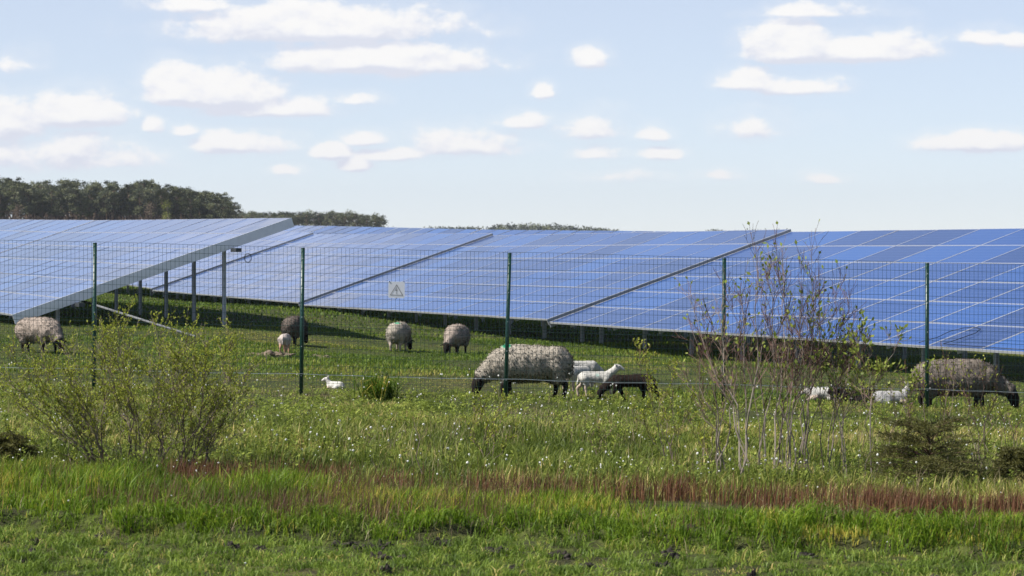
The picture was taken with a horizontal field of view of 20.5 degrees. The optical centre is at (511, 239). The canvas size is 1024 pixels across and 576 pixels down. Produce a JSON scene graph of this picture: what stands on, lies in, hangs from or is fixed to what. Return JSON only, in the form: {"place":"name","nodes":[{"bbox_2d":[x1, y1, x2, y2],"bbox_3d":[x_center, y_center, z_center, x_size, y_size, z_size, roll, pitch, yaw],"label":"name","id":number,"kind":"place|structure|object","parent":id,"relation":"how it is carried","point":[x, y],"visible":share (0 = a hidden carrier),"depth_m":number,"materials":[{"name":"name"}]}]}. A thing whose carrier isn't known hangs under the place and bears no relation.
{"place":"outdoors","nodes":[
{"label":"outdoors","id":0,"kind":"place"},
{"bbox_2d":[142,203,154,219],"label":"bare tree","id":1,"kind":"object","parent":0,"point":[148,212],"visible":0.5,"depth_m":613.71,"materials":[{"name":"plant"}]},
{"bbox_2d":[0,286,955,351],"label":"rough grass","id":2,"kind":"structure","parent":0,"point":[257,307],"depth_m":70.77,"materials":[{"name":"plant"}]},
{"bbox_2d":[0,381,1023,509],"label":"rank grass","id":3,"kind":"structure","parent":0,"point":[555,458],"depth_m":25.44,"materials":[{"name":"green plant"}]},
{"bbox_2d":[0,285,1023,575],"bbox_3d":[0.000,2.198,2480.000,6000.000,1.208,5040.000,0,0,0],"label":"ground","id":4,"kind":"structure","parent":0,"point":[454,531],"depth_m":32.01,"materials":[{"name":"green plant"}]},
{"bbox_2d":[0,192,8,218],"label":"pine tree","id":5,"kind":"object","parent":4,"relation":"on","point":[2,206],"visible":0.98,"depth_m":621.51,"materials":[{"name":"green plant"}]},
{"bbox_2d":[0,180,28,218],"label":"pine tree","id":6,"kind":"object","parent":4,"relation":"on","point":[16,186],"visible":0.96,"depth_m":618.35,"materials":[{"name":"green plant"}]},
{"bbox_2d":[0,430,42,462],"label":"shrub","id":7,"kind":"object","parent":4,"relation":"on","point":[11,446],"visible":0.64,"depth_m":22.25,"materials":[{"name":"green plant"}]},
{"bbox_2d":[15,185,43,219],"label":"pine tree","id":8,"kind":"object","parent":4,"relation":"on","point":[27,190],"visible":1,"depth_m":619.70,"materials":[{"name":"green plant"}]},
{"bbox_2d":[14,316,65,352],"bbox_3d":[-7.358,1.476,44.149,1.101,0.581,0.463,0,0,41],"label":"sheep","id":9,"kind":"object","parent":4,"relation":"on","point":[41,331],"visible":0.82,"depth_m":43.98},
{"bbox_2d":[33,181,49,219],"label":"pine tree","id":10,"kind":"object","parent":4,"relation":"on","point":[45,184],"visible":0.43,"depth_m":630.43,"materials":[{"name":"green plant"}]},
{"bbox_2d":[31,193,52,219],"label":"pine tree","id":11,"kind":"object","parent":4,"relation":"on","point":[43,209],"visible":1,"depth_m":620.24,"materials":[{"name":"green plant"}]},
{"bbox_2d":[0,219,95,252],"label":"solar table","id":12,"kind":"object","parent":4,"relation":"on","point":[29,231],"visible":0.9,"depth_m":78.50,"materials":[{"name":"glass"}]},
{"bbox_2d":[39,186,61,219],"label":"pine tree","id":13,"kind":"object","parent":4,"relation":"on","point":[48,197],"visible":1,"depth_m":620.33,"materials":[{"name":"green plant"}]},
{"bbox_2d":[52,188,69,219],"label":"pine tree","id":14,"kind":"object","parent":4,"relation":"on","point":[60,201],"visible":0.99,"depth_m":620.04,"materials":[{"name":"green plant"}]},
{"bbox_2d":[56,182,79,219],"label":"pine tree","id":15,"kind":"object","parent":4,"relation":"on","point":[66,185],"visible":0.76,"depth_m":624.08,"materials":[{"name":"green plant"}]},
{"bbox_2d":[62,186,89,219],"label":"pine tree","id":16,"kind":"object","parent":4,"relation":"on","point":[75,210],"visible":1,"depth_m":618.50,"materials":[{"name":"green plant"}]},
{"bbox_2d":[69,179,88,219],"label":"pine tree","id":17,"kind":"object","parent":4,"relation":"on","point":[74,183],"visible":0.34,"depth_m":630.36,"materials":[{"name":"green plant"}]},
{"bbox_2d":[80,185,96,219],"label":"pine tree","id":18,"kind":"object","parent":4,"relation":"on","point":[89,187],"visible":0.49,"depth_m":625.21,"materials":[{"name":"green plant"}]},
{"bbox_2d":[80,189,97,217],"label":"pine tree","id":19,"kind":"object","parent":4,"relation":"on","point":[88,200],"visible":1,"depth_m":618.92,"materials":[{"name":"green plant"}]},
{"bbox_2d":[91,180,111,219],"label":"pine tree","id":20,"kind":"object","parent":4,"relation":"on","point":[97,190],"visible":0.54,"depth_m":626.03,"materials":[{"name":"green plant"}]},
{"bbox_2d":[94,189,113,215],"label":"pine tree","id":21,"kind":"object","parent":4,"relation":"on","point":[102,207],"visible":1,"depth_m":619.48,"materials":[{"name":"green plant"}]},
{"bbox_2d":[100,185,126,219],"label":"pine tree","id":22,"kind":"object","parent":4,"relation":"on","point":[115,197],"visible":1,"depth_m":620.04,"materials":[{"name":"green plant"}]},
{"bbox_2d":[5,203,241,219],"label":"undergrowth","id":23,"kind":"object","parent":4,"relation":"on","point":[85,218],"visible":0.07,"depth_m":662.38,"materials":[{"name":"plant"}]},
{"bbox_2d":[117,184,136,213],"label":"pine tree","id":24,"kind":"object","parent":4,"relation":"on","point":[127,186],"visible":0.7,"depth_m":626.80,"materials":[{"name":"green plant"}]},
{"bbox_2d":[117,189,140,219],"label":"pine tree","id":25,"kind":"object","parent":4,"relation":"on","point":[128,205],"visible":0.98,"depth_m":620.75,"materials":[{"name":"green plant"}]},
{"bbox_2d":[0,294,265,467],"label":"willow bush","id":26,"kind":"object","parent":4,"relation":"on","point":[215,406],"visible":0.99,"depth_m":22.34,"materials":[{"name":"green plant"}]},
{"bbox_2d":[80,301,195,337],"bbox_3d":[-7.317,1.493,54.684,0.048,0.603,6.390,0,0,-28],"label":"steel pipe","id":27,"kind":"object","parent":4,"relation":"on","point":[135,317],"visible":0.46,"depth_m":54.57,"materials":[{"name":"metal"}]},
{"bbox_2d":[128,186,152,219],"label":"pine tree","id":28,"kind":"object","parent":4,"relation":"on","point":[141,204],"visible":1,"depth_m":618.28,"materials":[{"name":"green plant"}]},
{"bbox_2d":[129,179,151,194],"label":"pine tree","id":29,"kind":"object","parent":4,"relation":"on","point":[146,184],"visible":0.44,"depth_m":631.43,"materials":[{"name":"green plant"}]},
{"bbox_2d":[42,393,245,466],"bbox_3d":[-2.943,1.544,22.345,1.607,0.662,0.571,0,0,4],"label":"twiggy shrub","id":30,"kind":"object","parent":4,"relation":"on","point":[159,422],"visible":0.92,"depth_m":22.39,"materials":[{"name":"green plant"}]},
{"bbox_2d":[0,218,293,326],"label":"solar table","id":31,"kind":"object","parent":4,"relation":"on","point":[176,235],"visible":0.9,"depth_m":61.19,"materials":[{"name":"glass"}]},
{"bbox_2d":[137,186,164,216],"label":"pine tree","id":32,"kind":"object","parent":4,"relation":"on","point":[154,201],"visible":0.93,"depth_m":620.28,"materials":[{"name":"green plant"}]},
{"bbox_2d":[153,189,171,218],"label":"pine tree","id":33,"kind":"object","parent":4,"relation":"on","point":[161,193],"visible":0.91,"depth_m":618.76,"materials":[{"name":"green plant"}]},
{"bbox_2d":[153,186,174,216],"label":"pine tree","id":34,"kind":"object","parent":4,"relation":"on","point":[165,188],"visible":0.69,"depth_m":624.32,"materials":[{"name":"green plant"}]},
{"bbox_2d":[161,199,173,218],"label":"birch tree","id":35,"kind":"object","parent":4,"relation":"on","point":[167,210],"visible":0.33,"depth_m":611.98,"materials":[{"name":"green plant"}]},
{"bbox_2d":[167,192,188,218],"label":"pine tree","id":36,"kind":"object","parent":4,"relation":"on","point":[175,204],"visible":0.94,"depth_m":619.91,"materials":[{"name":"green plant"}]},
{"bbox_2d":[174,196,201,218],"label":"pine tree","id":37,"kind":"object","parent":4,"relation":"on","point":[192,211],"visible":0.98,"depth_m":617.87,"materials":[{"name":"green plant"}]},
{"bbox_2d":[181,186,196,217],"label":"pine tree","id":38,"kind":"object","parent":4,"relation":"on","point":[186,190],"visible":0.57,"depth_m":623.94,"materials":[{"name":"green plant"}]},
{"bbox_2d":[189,197,209,218],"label":"pine tree","id":39,"kind":"object","parent":4,"relation":"on","point":[203,206],"visible":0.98,"depth_m":620.05,"materials":[{"name":"green plant"}]},
{"bbox_2d":[197,191,221,217],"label":"pine tree","id":40,"kind":"object","parent":4,"relation":"on","point":[209,196],"visible":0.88,"depth_m":623.73,"materials":[{"name":"green plant"}]},
{"bbox_2d":[204,202,216,218],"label":"pine tree","id":41,"kind":"object","parent":4,"relation":"on","point":[209,213],"visible":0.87,"depth_m":619.19,"materials":[{"name":"green plant"}]},
{"bbox_2d":[127,231,312,297],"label":"solar table","id":42,"kind":"object","parent":4,"relation":"on","point":[252,248],"visible":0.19,"depth_m":100.76,"materials":[{"name":"glass"}]},
{"bbox_2d":[215,203,231,218],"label":"pine tree","id":43,"kind":"object","parent":4,"relation":"on","point":[223,212],"visible":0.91,"depth_m":618.03,"materials":[{"name":"green plant"}]},
{"bbox_2d":[224,540,240,551],"bbox_3d":[-1.771,1.927,17.731,0.164,0.089,0.106,0,0,0],"label":"earth clod","id":44,"kind":"object","parent":4,"relation":"on","point":[232,544],"visible":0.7,"depth_m":17.71,"materials":[{"name":"soil"}]},
{"bbox_2d":[226,201,240,218],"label":"pine tree","id":45,"kind":"object","parent":4,"relation":"on","point":[236,204],"visible":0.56,"depth_m":632.05,"materials":[{"name":"green plant"}]},
{"bbox_2d":[244,350,294,357],"bbox_3d":[-3.997,1.848,45.890,1.063,0.124,1.134,0,0,-41],"label":"litter heap","id":46,"kind":"object","parent":4,"relation":"on","point":[270,352],"visible":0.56,"depth_m":45.86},
{"bbox_2d":[277,333,290,352],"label":"lamb","id":47,"kind":"object","parent":4,"relation":"on","point":[284,340],"visible":0.97,"depth_m":47.37},
{"bbox_2d":[281,315,310,343],"bbox_3d":[-4.006,1.662,52.261,0.442,0.558,1.030,0,0,9],"label":"sheep","id":48,"kind":"object","parent":4,"relation":"on","point":[287,320],"visible":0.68,"depth_m":51.88},
{"bbox_2d":[290,212,306,228],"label":"pine tree","id":49,"kind":"object","parent":4,"relation":"on","point":[298,219],"visible":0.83,"depth_m":899.76,"materials":[{"name":"green plant"}]},
{"bbox_2d":[284,226,325,231],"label":"solar table","id":50,"kind":"object","parent":4,"relation":"on","point":[306,228],"visible":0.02,"depth_m":135.62,"materials":[{"name":"glass"}]},
{"bbox_2d":[152,233,492,315],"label":"solar table","id":51,"kind":"object","parent":4,"relation":"on","point":[381,245],"visible":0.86,"depth_m":87.68,"materials":[{"name":"glass"}]},
{"bbox_2d":[321,375,344,388],"bbox_3d":[-2.308,1.869,36.923,0.189,0.197,0.392,0,0,-43],"label":"lamb","id":52,"kind":"object","parent":4,"relation":"on","point":[329,382],"visible":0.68,"depth_m":36.91},
{"bbox_2d":[328,212,345,232],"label":"pine tree","id":53,"kind":"object","parent":4,"relation":"on","point":[336,217],"visible":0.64,"depth_m":897.67,"materials":[{"name":"green plant"}]},
{"bbox_2d":[329,540,359,547],"bbox_3d":[-1.085,1.988,18.446,0.248,0.064,0.220,0,0,-43],"label":"earth clod","id":54,"kind":"object","parent":4,"relation":"on","point":[350,543],"visible":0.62,"depth_m":18.40,"materials":[{"name":"soil"}]},
{"bbox_2d":[337,213,354,231],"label":"pine tree","id":55,"kind":"object","parent":4,"relation":"on","point":[343,219],"visible":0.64,"depth_m":900.64,"materials":[{"name":"green plant"}]},
{"bbox_2d":[370,551,387,559],"bbox_3d":[-0.836,1.977,17.639,0.134,0.070,0.099,0,0,21],"label":"earth clod","id":56,"kind":"object","parent":4,"relation":"on","point":[379,553],"visible":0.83,"depth_m":17.63,"materials":[{"name":"soil"}]},
{"bbox_2d":[341,373,425,401],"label":"grass tussock","id":57,"kind":"object","parent":4,"relation":"on","point":[374,386],"depth_m":32.98,"materials":[{"name":"plant"}]},
{"bbox_2d":[379,563,393,574],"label":"earth clod","id":58,"kind":"object","parent":4,"relation":"on","point":[386,568],"visible":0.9,"depth_m":17.05,"materials":[{"name":"soil"}]},
{"bbox_2d":[310,226,480,233],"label":"solar table","id":59,"kind":"object","parent":4,"relation":"on","point":[345,230],"visible":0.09,"depth_m":124.21,"materials":[{"name":"glass"}]},
{"bbox_2d":[385,321,414,350],"bbox_3d":[-2.123,1.811,53.247,0.468,0.574,1.062,0,0,9],"label":"sheep","id":60,"kind":"object","parent":4,"relation":"on","point":[405,334],"visible":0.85,"depth_m":52.89},
{"bbox_2d":[429,536,450,545],"bbox_3d":[-0.472,1.982,18.537,0.168,0.078,0.142,0,0,0],"label":"earth clod","id":61,"kind":"object","parent":4,"relation":"on","point":[440,541],"visible":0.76,"depth_m":18.51,"materials":[{"name":"soil"}]},
{"bbox_2d":[440,323,469,352],"bbox_3d":[-1.045,1.849,52.936,0.456,0.578,1.054,0,0,13],"label":"sheep","id":62,"kind":"object","parent":4,"relation":"on","point":[458,338],"visible":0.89,"depth_m":52.65},
{"bbox_2d":[471,546,510,555],"bbox_3d":[-0.135,1.999,18.179,0.304,0.064,0.194,0,0,0],"label":"earth clod","id":63,"kind":"object","parent":4,"relation":"on","point":[493,549],"visible":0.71,"depth_m":18.15,"materials":[{"name":"soil"}]},
{"bbox_2d":[461,386,522,461],"bbox_3d":[-0.104,1.595,24.026,0.530,0.698,0.674,0,0,-19],"label":"leafy shrub","id":64,"kind":"object","parent":4,"relation":"on","point":[492,430],"visible":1,"depth_m":24.10,"materials":[{"name":"green plant"}]},
{"bbox_2d":[0,383,1020,487],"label":"flowers","id":65,"kind":"object","parent":4,"relation":"on","point":[546,442],"visible":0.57,"depth_m":26.64,"materials":[{"name":"white plant"}]},
{"bbox_2d":[0,453,1023,554],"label":"tall grass","id":66,"kind":"structure","parent":4,"relation":"on","point":[105,476],"depth_m":19.80,"materials":[{"name":"green plant"}]},
{"bbox_2d":[0,240,1023,408],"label":"fence","id":67,"kind":"object","parent":4,"relation":"on","point":[94,309],"visible":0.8,"depth_m":33.96,"materials":[{"name":"green metal"}]},
{"bbox_2d":[388,281,404,298],"bbox_3d":[-1.387,0.599,33.950,0.196,0.212,0.020,1,0,0],"label":"warning sign","id":68,"kind":"object","parent":67,"relation":"attached to","point":[396,290],"visible":1,"depth_m":33.95,"materials":[{"name":"metal"}]},
{"bbox_2d":[0,456,1023,536],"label":"seed heads","id":69,"kind":"object","parent":4,"relation":"on","point":[286,502],"visible":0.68,"depth_m":19.58,"materials":[{"name":"plant"}]},
{"bbox_2d":[0,379,1023,493],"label":"leafy weeds","id":70,"kind":"object","parent":4,"relation":"on","point":[452,404],"visible":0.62,"depth_m":28.11,"materials":[{"name":"green plant"}]},
{"bbox_2d":[0,385,1023,495],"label":"straw stalks","id":71,"kind":"object","parent":4,"relation":"on","point":[594,427],"visible":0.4,"depth_m":27.00,"materials":[{"name":"plant"}]},
{"bbox_2d":[1,448,1023,518],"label":"red sorrel","id":72,"kind":"object","parent":4,"relation":"on","point":[905,499],"visible":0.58,"depth_m":20.96,"materials":[{"name":"brown plant"}]},
{"bbox_2d":[5,470,1023,558],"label":"dry blades","id":73,"kind":"object","parent":4,"relation":"on","point":[575,513],"visible":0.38,"depth_m":19.10,"materials":[{"name":"plant"}]},
{"bbox_2d":[471,343,573,396],"bbox_3d":[0.143,1.645,35.694,1.319,0.698,0.521,0,0,-3],"label":"sheep","id":74,"kind":"object","parent":4,"relation":"on","point":[534,353],"visible":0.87,"depth_m":35.54},
{"bbox_2d":[299,229,790,341],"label":"solar table","id":75,"kind":"object","parent":4,"relation":"on","point":[689,248],"visible":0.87,"depth_m":68.75,"materials":[{"name":"glass"}]},
{"bbox_2d":[548,550,577,559],"bbox_3d":[0.327,2.016,18.056,0.210,0.070,0.164,0,0,0],"label":"earth clod","id":76,"kind":"object","parent":4,"relation":"on","point":[567,556],"visible":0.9,"depth_m":18.03,"materials":[{"name":"soil"}]},
{"bbox_2d":[471,229,679,234],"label":"solar table","id":77,"kind":"object","parent":4,"relation":"on","point":[514,232],"visible":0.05,"depth_m":107.03,"materials":[{"name":"glass"}]},
{"bbox_2d":[562,366,592,391],"bbox_3d":[0.886,1.807,37.014,0.204,0.342,0.591,0,0,43],"label":"lamb","id":78,"kind":"object","parent":4,"relation":"on","point":[583,368],"visible":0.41,"depth_m":36.91},
{"bbox_2d":[567,360,602,383],"bbox_3d":[0.992,1.784,38.205,0.582,0.330,0.203,0,0,-14],"label":"lamb","id":79,"kind":"object","parent":4,"relation":"on","point":[593,365],"visible":0.38,"depth_m":38.16},
{"bbox_2d":[581,417,617,453],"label":"leafy shrub","id":80,"kind":"object","parent":4,"relation":"on","point":[598,426],"visible":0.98,"depth_m":25.01,"materials":[{"name":"green plant"}]},
{"bbox_2d":[576,364,623,395],"bbox_3d":[1.135,1.802,36.303,0.625,0.417,0.206,0,0,-3],"label":"lamb","id":81,"kind":"object","parent":4,"relation":"on","point":[593,377],"visible":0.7,"depth_m":36.25},
{"bbox_2d":[424,222,786,234],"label":"wood","id":82,"kind":"object","parent":4,"relation":"on","point":[529,227],"visible":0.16,"depth_m":1515.49,"materials":[{"name":"plant"}]},
{"bbox_2d":[596,374,658,401],"bbox_3d":[1.426,1.826,34.899,0.778,0.359,0.270,0,0,-7],"label":"lamb","id":83,"kind":"object","parent":4,"relation":"on","point":[635,380],"visible":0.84,"depth_m":34.83},
{"bbox_2d":[629,337,696,463],"bbox_3d":[1.303,1.405,24.440,0.582,1.136,0.544,0,0,0],"label":"leafy shrub","id":84,"kind":"object","parent":4,"relation":"on","point":[648,378],"visible":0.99,"depth_m":24.39,"materials":[{"name":"green plant"}]},
{"bbox_2d":[658,547,680,560],"bbox_3d":[1.016,2.002,18.041,0.163,0.083,0.134,0,0,31],"label":"earth clod","id":85,"kind":"object","parent":4,"relation":"on","point":[670,551],"visible":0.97,"depth_m":18.02,"materials":[{"name":"soil"}]},
{"bbox_2d":[686,400,737,467],"bbox_3d":[1.621,1.674,24.355,0.396,0.647,0.592,0,0,-42],"label":"leafy shrub","id":86,"kind":"object","parent":4,"relation":"on","point":[707,438],"visible":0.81,"depth_m":24.28,"materials":[{"name":"green plant"}]},
{"bbox_2d":[672,301,754,473],"bbox_3d":[1.659,1.241,23.236,0.668,1.485,0.537,0,0,0],"label":"sapling","id":87,"kind":"object","parent":4,"relation":"on","point":[714,394],"visible":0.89,"depth_m":23.18,"materials":[{"name":"brown plant"}]},
{"bbox_2d":[674,222,794,475],"bbox_3d":[1.737,0.917,22.905,0.934,2.147,0.641,0,0,39],"label":"sapling","id":88,"kind":"object","parent":4,"relation":"on","point":[732,380],"visible":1,"depth_m":22.83,"materials":[{"name":"brown plant"}]},
{"bbox_2d":[714,244,788,468],"bbox_3d":[1.994,1.009,23.597,0.391,1.968,0.835,0,0,-37],"label":"sapling","id":89,"kind":"object","parent":4,"relation":"on","point":[756,358],"visible":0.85,"depth_m":23.40,"materials":[{"name":"brown plant"}]},
{"bbox_2d":[550,228,1023,370],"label":"solar table","id":90,"kind":"object","parent":4,"relation":"on","point":[998,252],"visible":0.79,"depth_m":53.24,"materials":[{"name":"glass"}]},
{"bbox_2d":[752,268,832,473],"bbox_3d":[2.427,1.100,23.224,0.996,1.816,0.502,0,0,-44],"label":"sapling","id":91,"kind":"object","parent":4,"relation":"on","point":[767,319],"visible":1,"depth_m":23.21,"materials":[{"name":"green plant"}]},
{"bbox_2d":[757,221,831,470],"bbox_3d":[2.354,0.918,23.536,0.635,2.159,0.928,0,0,14],"label":"sapling","id":92,"kind":"object","parent":4,"relation":"on","point":[788,346],"visible":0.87,"depth_m":23.58,"materials":[{"name":"brown plant"}]},
{"bbox_2d":[801,386,829,400],"bbox_3d":[4.059,1.986,36.599,0.654,0.224,0.290,0,0,6],"label":"lamb","id":93,"kind":"object","parent":4,"relation":"on","point":[815,391],"visible":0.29,"depth_m":36.53},
{"bbox_2d":[777,219,868,473],"bbox_3d":[2.619,0.913,23.652,0.686,2.180,0.818,0,0,30],"label":"sapling","id":94,"kind":"object","parent":4,"relation":"on","point":[814,365],"visible":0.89,"depth_m":23.63,"materials":[{"name":"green plant"}]},
{"bbox_2d":[805,294,873,471],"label":"sapling","id":95,"kind":"object","parent":4,"relation":"on","point":[847,367],"visible":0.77,"depth_m":23.70,"materials":[{"name":"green plant"}]},
{"bbox_2d":[804,304,887,473],"bbox_3d":[2.799,1.249,23.651,0.676,1.534,0.443,0,0,-37],"label":"sapling","id":96,"kind":"object","parent":4,"relation":"on","point":[845,376],"visible":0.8,"depth_m":23.61,"materials":[{"name":"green plant"}]},
{"bbox_2d":[827,382,875,403],"bbox_3d":[4.354,1.957,35.999,0.737,0.318,0.371,0,0,-3],"label":"lamb","id":97,"kind":"object","parent":4,"relation":"on","point":[846,397],"visible":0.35,"depth_m":35.89},
{"bbox_2d":[836,340,891,409],"bbox_3d":[4.162,1.620,33.617,0.547,0.872,0.492,0,0,-20],"label":"leafy shrub","id":98,"kind":"object","parent":4,"relation":"on","point":[873,397],"visible":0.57,"depth_m":33.52,"materials":[{"name":"green plant"}]},
{"bbox_2d":[844,310,933,482],"bbox_3d":[3.084,1.298,23.117,0.719,1.454,0.508,0,0,0],"label":"sapling","id":99,"kind":"object","parent":4,"relation":"on","point":[878,365],"visible":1,"depth_m":23.11,"materials":[{"name":"green plant"}]},
{"bbox_2d":[872,381,916,403],"bbox_3d":[4.830,1.953,35.901,0.656,0.310,0.292,0,0,-5],"label":"lamb","id":100,"kind":"object","parent":4,"relation":"on","point":[889,397],"visible":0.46,"depth_m":35.83},
{"bbox_2d":[873,361,921,461],"bbox_3d":[3.419,1.524,24.732,0.357,0.976,0.630,0,0,26],"label":"twiggy shrub","id":101,"kind":"object","parent":4,"relation":"on","point":[906,405],"visible":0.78,"depth_m":24.65,"materials":[{"name":"brown plant"}]},
{"bbox_2d":[843,415,1019,483],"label":"spruce","id":102,"kind":"object","parent":4,"relation":"on","point":[930,461],"visible":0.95,"depth_m":22.92,"materials":[{"name":"green plant"}]},
{"bbox_2d":[907,343,967,458],"bbox_3d":[3.705,1.460,24.834,0.482,1.128,0.544,0,0,32],"label":"twiggy shrub","id":103,"kind":"object","parent":4,"relation":"on","point":[944,399],"visible":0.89,"depth_m":24.86,"materials":[{"name":"brown plant"}]},
{"bbox_2d":[912,358,1018,408],"bbox_3d":[5.588,1.778,34.898,1.338,0.659,0.509,0,0,3],"label":"sheep","id":104,"kind":"object","parent":4,"relation":"on","point":[976,389],"visible":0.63,"depth_m":34.74},
{"bbox_2d":[950,355,1003,471],"bbox_3d":[4.099,1.496,24.273,0.470,1.049,0.726,0,0,37],"label":"twiggy shrub","id":105,"kind":"object","parent":4,"relation":"on","point":[969,399],"visible":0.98,"depth_m":24.17,"materials":[{"name":"brown plant"}]},
{"bbox_2d":[983,445,1023,481],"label":"spruce","id":106,"kind":"object","parent":4,"relation":"on","point":[1013,456],"visible":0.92,"depth_m":23.25,"materials":[{"name":"green plant"}]},
{"bbox_2d":[994,407,1023,447],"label":"twiggy shrub","id":107,"kind":"object","parent":4,"relation":"on","point":[1016,426],"visible":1,"depth_m":24.89,"materials":[{"name":"green plant"}]},
{"bbox_2d":[0,486,1023,560],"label":"arching grass","id":108,"kind":"structure","parent":0,"point":[810,516],"depth_m":18.96,"materials":[{"name":"green plant"}]},
{"bbox_2d":[0,499,1023,575],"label":"short grass","id":109,"kind":"structure","parent":0,"point":[583,554],"depth_m":17.56,"materials":[{"name":"plant"}]},
{"bbox_2d":[0,0,1023,233],"label":"sky","id":110,"kind":"structure","parent":0,"point":[622,115],"materials":[{"name":"blue"}]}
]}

